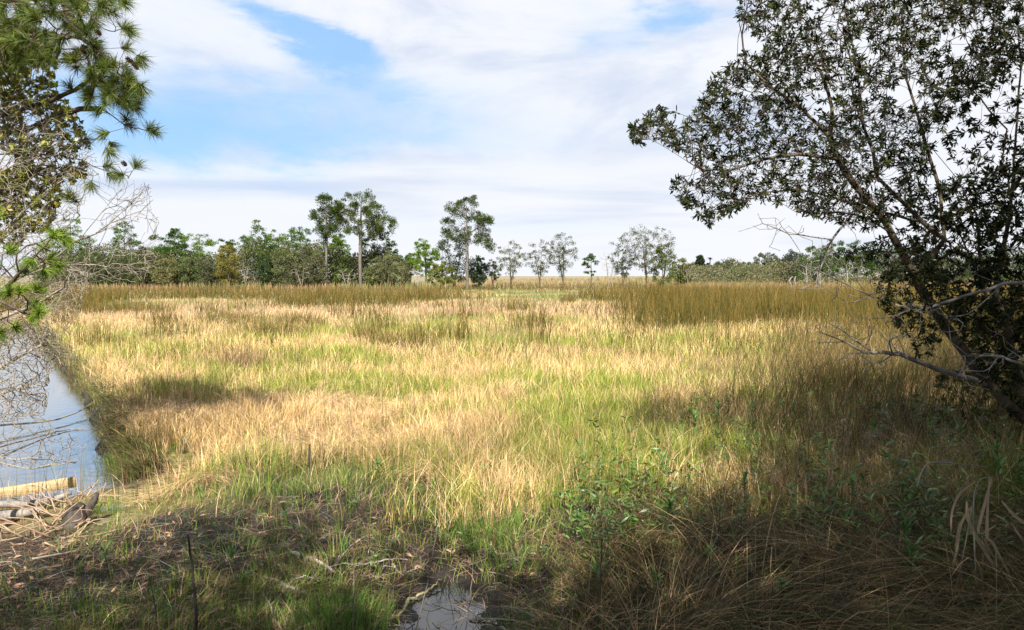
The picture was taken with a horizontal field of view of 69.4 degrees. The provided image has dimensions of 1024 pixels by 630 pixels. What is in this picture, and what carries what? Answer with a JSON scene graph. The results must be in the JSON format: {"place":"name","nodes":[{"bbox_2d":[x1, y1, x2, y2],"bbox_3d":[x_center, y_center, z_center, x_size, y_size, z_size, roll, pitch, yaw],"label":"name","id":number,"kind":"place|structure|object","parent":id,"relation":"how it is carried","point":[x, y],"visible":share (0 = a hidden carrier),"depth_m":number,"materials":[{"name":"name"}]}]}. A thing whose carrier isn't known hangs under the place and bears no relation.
{"place":"outdoors","nodes":[
{"label":"outdoors","id":0,"kind":"place"},
{"bbox_2d":[0,325,140,511],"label":"canal water","id":1,"kind":"structure","parent":0,"point":[61,401],"depth_m":14.75,"materials":[{"name":"blue liquid"}]},
{"bbox_2d":[0,476,76,498],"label":"wooden board","id":2,"kind":"object","parent":1,"relation":"in","point":[69,482],"visible":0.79,"depth_m":10.45,"materials":[{"name":"wood"}]},
{"bbox_2d":[0,315,82,423],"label":"brush pile","id":3,"kind":"object","parent":1,"relation":"in","point":[12,388],"visible":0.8,"depth_m":11.60,"materials":[{"name":"wood"}]},
{"bbox_2d":[0,411,87,468],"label":"drowned brush","id":4,"kind":"object","parent":1,"relation":"in","point":[31,457],"visible":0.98,"depth_m":11.11,"materials":[{"name":"wood"}]},
{"bbox_2d":[0,276,1020,629],"bbox_3d":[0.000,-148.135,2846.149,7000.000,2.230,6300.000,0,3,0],"label":"ground","id":5,"kind":"structure","parent":0,"point":[434,578],"depth_m":7.88,"materials":[{"name":"soil"}]},
{"bbox_2d":[0,506,44,520],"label":"log","id":6,"kind":"object","parent":5,"relation":"on","point":[5,514],"visible":0.65,"depth_m":9.44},
{"bbox_2d":[0,491,70,507],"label":"log","id":7,"kind":"object","parent":5,"relation":"on","point":[3,504],"visible":0.8,"depth_m":9.77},
{"bbox_2d":[0,224,79,345],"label":"young pine","id":8,"kind":"object","parent":5,"relation":"on","point":[32,263],"visible":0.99,"depth_m":8.31,"materials":[{"name":"green plant"}]},
{"bbox_2d":[0,588,89,625],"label":"grass tuft","id":9,"kind":"object","parent":5,"relation":"on","point":[28,602],"visible":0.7,"depth_m":6.12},
{"bbox_2d":[0,27,90,249],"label":"oak tree","id":10,"kind":"object","parent":5,"relation":"on","point":[9,94],"visible":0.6,"depth_m":10.39,"materials":[{"name":"green plant"}]},
{"bbox_2d":[0,478,120,546],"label":"broken reed pile","id":11,"kind":"object","parent":5,"relation":"on","point":[38,512],"visible":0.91,"depth_m":8.72,"materials":[{"name":"beige plant"}]},
{"bbox_2d":[49,218,97,279],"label":"pine tree","id":12,"kind":"object","parent":5,"relation":"on","point":[77,235],"visible":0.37,"depth_m":163.66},
{"bbox_2d":[60,502,89,529],"bbox_3d":[-5.470,2.587,9.239,0.369,0.513,0.380,0,3,0],"label":"stump","id":13,"kind":"object","parent":5,"relation":"on","point":[70,513],"visible":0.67,"depth_m":9.12,"materials":[{"name":"grey wood"}]},
{"bbox_2d":[0,67,158,366],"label":"bare shrub","id":14,"kind":"object","parent":5,"relation":"on","point":[53,294],"visible":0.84,"depth_m":9.75,"materials":[{"name":"wood"}]},
{"bbox_2d":[0,0,168,206],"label":"pine tree","id":15,"kind":"object","parent":5,"relation":"on","point":[104,78],"visible":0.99,"depth_m":9.22,"materials":[{"name":"green plant"}]},
{"bbox_2d":[47,579,126,626],"bbox_3d":[-3.496,2.354,6.097,0.787,0.263,0.680,0,3,0],"label":"grass tuft","id":16,"kind":"object","parent":5,"relation":"on","point":[82,604],"visible":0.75,"depth_m":6.11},
{"bbox_2d":[71,246,114,285],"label":"oak tree","id":17,"kind":"object","parent":5,"relation":"on","point":[100,255],"visible":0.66,"depth_m":150.41,"materials":[{"name":"green plant"}]},
{"bbox_2d":[62,493,137,517],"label":"grass tuft","id":18,"kind":"object","parent":5,"relation":"on","point":[102,510],"visible":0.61,"depth_m":9.85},
{"bbox_2d":[30,324,175,482],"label":"bank grass","id":19,"kind":"structure","parent":5,"relation":"on","point":[128,445],"depth_m":13.66,"materials":[{"name":"plant"}]},
{"bbox_2d":[99,249,137,286],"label":"oak tree","id":20,"kind":"object","parent":5,"relation":"on","point":[121,259],"visible":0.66,"depth_m":149.21,"materials":[{"name":"green plant"}]},
{"bbox_2d":[107,221,142,278],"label":"pine tree","id":21,"kind":"object","parent":5,"relation":"on","point":[135,243],"visible":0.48,"depth_m":158.05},
{"bbox_2d":[74,299,183,312],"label":"rush clump","id":22,"kind":"object","parent":5,"relation":"on","point":[126,306],"visible":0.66,"depth_m":56.58,"materials":[{"name":"beige plant"}]},
{"bbox_2d":[127,246,160,286],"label":"oak tree","id":23,"kind":"object","parent":5,"relation":"on","point":[137,279],"visible":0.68,"depth_m":149.34,"materials":[{"name":"green plant"}]},
{"bbox_2d":[146,257,179,287],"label":"oak tree","id":24,"kind":"object","parent":5,"relation":"on","point":[158,270],"visible":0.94,"depth_m":145.89,"materials":[{"name":"green plant"}]},
{"bbox_2d":[160,228,189,279],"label":"pine tree","id":25,"kind":"object","parent":5,"relation":"on","point":[172,234],"visible":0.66,"depth_m":158.92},
{"bbox_2d":[173,256,203,286],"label":"oak tree","id":26,"kind":"object","parent":5,"relation":"on","point":[190,273],"visible":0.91,"depth_m":147.02,"materials":[{"name":"green plant"}]},
{"bbox_2d":[187,534,197,629],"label":"stalk","id":27,"kind":"object","parent":5,"relation":"on","point":[194,592],"visible":1,"depth_m":5.54,"materials":[{"name":"plant"}]},
{"bbox_2d":[177,233,218,272],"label":"pine tree","id":28,"kind":"object","parent":5,"relation":"on","point":[198,248],"visible":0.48,"depth_m":159.49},
{"bbox_2d":[198,259,224,287],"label":"oak tree","id":29,"kind":"object","parent":5,"relation":"on","point":[206,272],"visible":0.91,"depth_m":145.37,"materials":[{"name":"green plant"}]},
{"bbox_2d":[192,307,239,323],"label":"rush clump","id":30,"kind":"object","parent":5,"relation":"on","point":[213,315],"visible":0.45,"depth_m":43.04,"materials":[{"name":"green plant"}]},
{"bbox_2d":[30,239,412,287],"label":"thicket","id":31,"kind":"object","parent":5,"relation":"on","point":[331,260],"visible":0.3,"depth_m":155.21,"materials":[{"name":"plant"}]},
{"bbox_2d":[211,244,241,285],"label":"oak tree","id":32,"kind":"object","parent":5,"relation":"on","point":[228,267],"visible":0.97,"depth_m":145.82,"materials":[{"name":"yellow plant"}]},
{"bbox_2d":[176,527,286,570],"bbox_3d":[-2.746,2.258,7.271,1.023,0.260,0.836,0,3,0],"label":"grass tuft","id":33,"kind":"object","parent":5,"relation":"on","point":[220,539],"visible":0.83,"depth_m":7.29,"materials":[{"name":"plant"}]},
{"bbox_2d":[198,337,267,372],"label":"rush clump","id":34,"kind":"object","parent":5,"relation":"on","point":[241,356],"visible":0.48,"depth_m":21.20,"materials":[{"name":"beige plant"}]},
{"bbox_2d":[212,309,270,325],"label":"rush clump","id":35,"kind":"object","parent":5,"relation":"on","point":[234,318],"visible":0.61,"depth_m":40.59,"materials":[{"name":"beige plant"}]},
{"bbox_2d":[194,474,299,509],"bbox_3d":[-3.229,2.150,9.171,1.233,0.295,1.024,0,3,0],"label":"grass tuft","id":36,"kind":"object","parent":5,"relation":"on","point":[249,493],"visible":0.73,"depth_m":9.18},
{"bbox_2d":[233,220,277,281],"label":"pine tree","id":37,"kind":"object","parent":5,"relation":"on","point":[244,238],"visible":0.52,"depth_m":159.38,"materials":[{"name":"plant"}]},
{"bbox_2d":[256,253,277,287],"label":"oak tree","id":38,"kind":"object","parent":5,"relation":"on","point":[268,271],"visible":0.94,"depth_m":146.49,"materials":[{"name":"green plant"}]},
{"bbox_2d":[223,316,316,338],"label":"rush clump","id":39,"kind":"object","parent":5,"relation":"on","point":[277,326],"visible":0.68,"depth_m":33.36,"materials":[{"name":"beige plant"}]},
{"bbox_2d":[262,229,288,274],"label":"pine tree","id":40,"kind":"object","parent":5,"relation":"on","point":[281,238],"visible":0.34,"depth_m":162.83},
{"bbox_2d":[9,357,556,509],"bbox_3d":[-5.629,1.929,16.319,14.674,0.728,14.955,0,3,0],"label":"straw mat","id":41,"kind":"object","parent":5,"relation":"on","point":[359,426],"visible":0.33,"depth_m":12.65,"materials":[{"name":"beige plant"}]},
{"bbox_2d":[270,240,301,286],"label":"oak tree","id":42,"kind":"object","parent":5,"relation":"on","point":[286,276],"visible":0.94,"depth_m":147.66,"materials":[{"name":"green plant"}]},
{"bbox_2d":[281,226,312,282],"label":"pine tree","id":43,"kind":"object","parent":5,"relation":"on","point":[300,239],"visible":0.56,"depth_m":160.87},
{"bbox_2d":[268,308,328,326],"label":"rush clump","id":44,"kind":"object","parent":5,"relation":"on","point":[306,319],"visible":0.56,"depth_m":40.45,"materials":[{"name":"beige plant"}]},
{"bbox_2d":[292,247,328,286],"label":"oak tree","id":45,"kind":"object","parent":5,"relation":"on","point":[314,259],"visible":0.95,"depth_m":147.28,"materials":[{"name":"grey plant"}]},
{"bbox_2d":[63,298,559,347],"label":"dead reed stalks","id":46,"kind":"object","parent":5,"relation":"on","point":[129,324],"visible":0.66,"depth_m":36.28,"materials":[{"name":"brown plant"}]},
{"bbox_2d":[308,193,346,286],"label":"pine tree","id":47,"kind":"object","parent":5,"relation":"on","point":[326,228],"visible":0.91,"depth_m":148.62,"materials":[{"name":"plant"}]},
{"bbox_2d":[81,470,593,618],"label":"weeds","id":48,"kind":"object","parent":5,"relation":"on","point":[360,558],"visible":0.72,"depth_m":7.24,"materials":[{"name":"green plant"}]},
{"bbox_2d":[328,234,351,266],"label":"pine tree","id":49,"kind":"object","parent":5,"relation":"on","point":[336,240],"visible":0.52,"depth_m":168.73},
{"bbox_2d":[284,573,400,629],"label":"grass tuft","id":50,"kind":"object","parent":5,"relation":"on","point":[349,617],"visible":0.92,"depth_m":5.78,"materials":[{"name":"plant"}]},
{"bbox_2d":[329,256,355,284],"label":"oak tree","id":51,"kind":"object","parent":5,"relation":"on","point":[340,271],"visible":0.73,"depth_m":153.19,"materials":[{"name":"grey plant"}]},
{"bbox_2d":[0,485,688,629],"bbox_3d":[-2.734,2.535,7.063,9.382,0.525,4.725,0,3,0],"label":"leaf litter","id":52,"kind":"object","parent":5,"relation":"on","point":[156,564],"visible":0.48,"depth_m":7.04,"materials":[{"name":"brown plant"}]},
{"bbox_2d":[332,188,398,287],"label":"pine tree","id":53,"kind":"object","parent":5,"relation":"on","point":[377,225],"visible":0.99,"depth_m":148.29,"materials":[{"name":"plant"}]},
{"bbox_2d":[344,316,391,341],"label":"rush clump","id":54,"kind":"object","parent":5,"relation":"on","point":[361,330],"visible":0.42,"depth_m":31.51,"materials":[{"name":"beige plant"}]},
{"bbox_2d":[362,265,380,286],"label":"oak tree","id":55,"kind":"object","parent":5,"relation":"on","point":[366,276],"visible":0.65,"depth_m":146.07,"materials":[{"name":"green plant"}]},
{"bbox_2d":[362,233,397,274],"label":"pine tree","id":56,"kind":"object","parent":5,"relation":"on","point":[364,244],"visible":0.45,"depth_m":156.57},
{"bbox_2d":[370,249,408,287],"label":"oak tree","id":57,"kind":"object","parent":5,"relation":"on","point":[391,271],"visible":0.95,"depth_m":144.64,"materials":[{"name":"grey plant"}]},
{"bbox_2d":[356,322,425,349],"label":"rush clump","id":58,"kind":"object","parent":5,"relation":"on","point":[391,338],"visible":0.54,"depth_m":28.01,"materials":[{"name":"beige plant"}]},
{"bbox_2d":[407,237,440,284],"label":"pine tree","id":59,"kind":"object","parent":5,"relation":"on","point":[423,254],"visible":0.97,"depth_m":151.00,"materials":[{"name":"plant"}]},
{"bbox_2d":[426,261,456,288],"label":"oak tree","id":60,"kind":"object","parent":5,"relation":"on","point":[442,268],"visible":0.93,"depth_m":148.97,"materials":[{"name":"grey plant"}]},
{"bbox_2d":[395,583,504,629],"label":"puddle water","id":61,"kind":"structure","parent":5,"relation":"on","point":[439,595],"depth_m":6.38,"materials":[{"name":"black liquid"}]},
{"bbox_2d":[427,236,476,288],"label":"oak tree","id":62,"kind":"object","parent":5,"relation":"on","point":[441,247],"visible":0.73,"depth_m":156.49,"materials":[{"name":"grey plant"}]},
{"bbox_2d":[439,195,496,289],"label":"pine tree","id":63,"kind":"object","parent":5,"relation":"on","point":[480,220],"visible":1,"depth_m":149.01,"materials":[{"name":"plant"}]},
{"bbox_2d":[468,255,487,287],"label":"oak tree","id":64,"kind":"object","parent":5,"relation":"on","point":[479,274],"visible":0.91,"depth_m":156.78,"materials":[{"name":"green plant"}]},
{"bbox_2d":[435,504,527,556],"bbox_3d":[-0.304,2.172,7.618,1.082,0.410,0.842,0,3,0],"label":"grass tuft","id":65,"kind":"object","parent":5,"relation":"on","point":[487,532],"visible":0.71,"depth_m":7.58,"materials":[{"name":"plant"}]},
{"bbox_2d":[485,260,502,285],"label":"slender tree","id":66,"kind":"object","parent":5,"relation":"on","point":[491,272],"visible":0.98,"depth_m":159.40,"materials":[{"name":"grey plant"}]},
{"bbox_2d":[496,240,525,287],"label":"slender tree","id":67,"kind":"object","parent":5,"relation":"on","point":[513,270],"visible":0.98,"depth_m":161.33,"materials":[{"name":"grey plant"}]},
{"bbox_2d":[0,413,1023,629],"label":"foreground grass","id":68,"kind":"structure","parent":5,"relation":"on","point":[288,577],"depth_m":6.89,"materials":[{"name":"plant"}]},
{"bbox_2d":[0,276,1023,378],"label":"rush bed","id":69,"kind":"object","parent":5,"relation":"on","point":[731,304],"visible":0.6,"depth_m":47.92,"materials":[{"name":"beige plant"}]},
{"bbox_2d":[0,280,1023,535],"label":"marsh grass","id":70,"kind":"structure","parent":5,"relation":"on","point":[506,482],"depth_m":14.10,"materials":[{"name":"plant"}]},
{"bbox_2d":[477,532,569,585],"bbox_3d":[0.097,2.249,6.903,0.924,0.327,0.774,0,3,0],"label":"grass tuft","id":71,"kind":"object","parent":5,"relation":"on","point":[504,561],"visible":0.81,"depth_m":6.85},
{"bbox_2d":[481,602,579,629],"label":"grass tuft","id":72,"kind":"object","parent":5,"relation":"on","point":[506,626],"visible":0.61,"depth_m":5.89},
{"bbox_2d":[522,239,559,286],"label":"slender tree","id":73,"kind":"object","parent":5,"relation":"on","point":[539,267],"visible":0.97,"depth_m":163.54,"materials":[{"name":"grey plant"}]},
{"bbox_2d":[548,232,579,286],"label":"slender tree","id":74,"kind":"object","parent":5,"relation":"on","point":[561,267],"visible":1,"depth_m":163.22,"materials":[{"name":"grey plant"}]},
{"bbox_2d":[581,253,599,286],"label":"pine tree","id":75,"kind":"object","parent":5,"relation":"on","point":[591,256],"visible":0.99,"depth_m":167.59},
{"bbox_2d":[607,248,635,286],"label":"slender tree","id":76,"kind":"object","parent":5,"relation":"on","point":[624,260],"visible":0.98,"depth_m":155.51,"materials":[{"name":"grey plant"}]},
{"bbox_2d":[608,224,675,288],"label":"slender tree","id":77,"kind":"object","parent":5,"relation":"on","point":[645,254],"visible":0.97,"depth_m":153.93,"materials":[{"name":"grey plant"}]},
{"bbox_2d":[648,243,677,285],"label":"oak tree","id":78,"kind":"object","parent":5,"relation":"on","point":[663,265],"visible":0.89,"depth_m":153.33,"materials":[{"name":"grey plant"}]},
{"bbox_2d":[669,257,694,285],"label":"oak tree","id":79,"kind":"object","parent":5,"relation":"on","point":[679,274],"visible":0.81,"depth_m":168.67,"materials":[{"name":"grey plant"}]},
{"bbox_2d":[449,380,1023,629],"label":"dead grass tangle","id":80,"kind":"object","parent":5,"relation":"on","point":[730,595],"visible":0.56,"depth_m":6.06,"materials":[{"name":"plant"}]},
{"bbox_2d":[751,252,780,278],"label":"oak tree","id":81,"kind":"object","parent":5,"relation":"on","point":[771,259],"visible":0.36,"depth_m":238.05,"materials":[{"name":"green plant"}]},
{"bbox_2d":[551,369,1023,580],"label":"green weeds","id":82,"kind":"object","parent":5,"relation":"on","point":[578,516],"visible":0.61,"depth_m":7.44,"materials":[{"name":"green plant"}]},
{"bbox_2d":[779,249,804,284],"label":"oak tree","id":83,"kind":"object","parent":5,"relation":"on","point":[790,257],"visible":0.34,"depth_m":198.89,"materials":[{"name":"green plant"}]},
{"bbox_2d":[789,246,826,283],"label":"oak tree","id":84,"kind":"object","parent":5,"relation":"on","point":[806,261],"visible":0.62,"depth_m":179.05,"materials":[{"name":"green plant"}]},
{"bbox_2d":[807,245,827,286],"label":"pine tree","id":85,"kind":"object","parent":5,"relation":"on","point":[817,257],"visible":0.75,"depth_m":149.58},
{"bbox_2d":[626,0,1023,424],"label":"shading tree","id":86,"kind":"object","parent":5,"relation":"on","point":[916,279],"visible":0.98,"depth_m":8.21,"materials":[{"name":"green plant"}]},
{"bbox_2d":[739,175,874,303],"bbox_3d":[3.445,-0.877,8.411,1.238,1.491,1.882,2,4,32],"label":"dead branch","id":87,"kind":"object","parent":86,"relation":"hanging from","point":[830,243],"visible":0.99,"depth_m":8.33,"materials":[{"name":"wood"}]},
{"bbox_2d":[808,320,986,385],"bbox_3d":[4.455,0.478,8.731,2.758,0.860,1.170,-2,4,-38],"label":"dead branch","id":88,"kind":"object","parent":86,"relation":"attached to","point":[890,353],"visible":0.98,"depth_m":8.60,"materials":[{"name":"wood"}]},
{"bbox_2d":[843,266,1023,336],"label":"dead branch","id":89,"kind":"object","parent":86,"relation":"attached to","point":[919,307],"visible":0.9,"depth_m":8.10,"materials":[{"name":"wood"}]},
{"bbox_2d":[819,238,841,283],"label":"pine tree","id":90,"kind":"object","parent":5,"relation":"on","point":[828,262],"visible":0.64,"depth_m":149.59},
{"bbox_2d":[816,240,853,283],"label":"pine tree","id":91,"kind":"object","parent":5,"relation":"on","point":[840,242],"visible":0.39,"depth_m":164.32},
{"bbox_2d":[664,376,1023,530],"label":"dry weed heads","id":92,"kind":"object","parent":5,"relation":"on","point":[841,446],"visible":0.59,"depth_m":8.89,"materials":[{"name":"plant"}]},
{"bbox_2d":[680,325,1023,487],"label":"tall dark reeds","id":93,"kind":"object","parent":5,"relation":"on","point":[949,399],"visible":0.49,"depth_m":10.31,"materials":[{"name":"brown plant"}]},
{"bbox_2d":[684,247,1023,285],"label":"shore thicket","id":94,"kind":"object","parent":5,"relation":"on","point":[717,271],"visible":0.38,"depth_m":193.77,"materials":[{"name":"plant"}]},
{"bbox_2d":[694,323,1021,454],"bbox_3d":[10.867,0.984,21.913,13.397,1.389,28.301,2,4,38],"label":"brown sedge","id":95,"kind":"object","parent":5,"relation":"on","point":[878,398],"visible":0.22,"depth_m":12.85,"materials":[{"name":"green plant"}]},
{"bbox_2d":[843,239,878,282],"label":"pine tree","id":96,"kind":"object","parent":5,"relation":"on","point":[869,264],"visible":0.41,"depth_m":168.94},
{"bbox_2d":[865,245,904,284],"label":"oak tree","id":97,"kind":"object","parent":5,"relation":"on","point":[875,278],"visible":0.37,"depth_m":174.08,"materials":[{"name":"green plant"}]},
{"bbox_2d":[750,306,1023,403],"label":"tall brown rushes","id":98,"kind":"object","parent":5,"relation":"on","point":[871,347],"visible":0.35,"depth_m":17.87,"materials":[{"name":"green plant"}]},
{"bbox_2d":[883,507,919,552],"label":"leafy shoot","id":99,"kind":"object","parent":5,"relation":"on","point":[906,523],"visible":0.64,"depth_m":6.61,"materials":[{"name":"green plant"}]},
{"bbox_2d":[897,534,925,587],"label":"leafy shoot","id":100,"kind":"object","parent":5,"relation":"on","point":[911,551],"visible":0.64,"depth_m":5.98,"materials":[{"name":"green plant"}]},
{"bbox_2d":[934,253,985,283],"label":"oak tree","id":101,"kind":"object","parent":5,"relation":"on","point":[962,276],"visible":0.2,"depth_m":169.63,"materials":[{"name":"green plant"}]},
{"bbox_2d":[906,0,1023,423],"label":"upright tree","id":102,"kind":"object","parent":5,"relation":"on","point":[1002,312],"visible":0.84,"depth_m":9.38,"materials":[{"name":"green plant"}]},
{"bbox_2d":[918,318,1023,389],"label":"dead branch","id":103,"kind":"object","parent":102,"relation":"attached to","point":[1004,358],"visible":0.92,"depth_m":8.54,"materials":[{"name":"grey wood"}]},
{"bbox_2d":[917,462,1023,604],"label":"dry reed plant","id":104,"kind":"object","parent":5,"relation":"on","point":[972,529],"visible":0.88,"depth_m":5.78,"materials":[{"name":"beige plant"}]},
{"bbox_2d":[922,370,1023,439],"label":"shrub","id":105,"kind":"object","parent":5,"relation":"on","point":[944,379],"visible":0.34,"depth_m":9.84,"materials":[{"name":"green plant"}]},
{"bbox_2d":[958,286,1023,427],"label":"shrub","id":106,"kind":"object","parent":5,"relation":"on","point":[968,331],"visible":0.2,"depth_m":10.55,"materials":[{"name":"green plant"}]},
{"bbox_2d":[964,243,1022,280],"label":"oak tree","id":107,"kind":"object","parent":5,"relation":"on","point":[1005,260],"visible":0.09,"depth_m":163.46,"materials":[{"name":"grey plant"}]},
{"bbox_2d":[0,275,1022,290],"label":"brush","id":108,"kind":"object","parent":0,"point":[617,279],"visible":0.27,"depth_m":156.06,"materials":[{"name":"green plant"}]},
{"bbox_2d":[0,0,1023,275],"label":"sky","id":109,"kind":"structure","parent":0,"point":[525,108],"materials":[{"name":"blue"}]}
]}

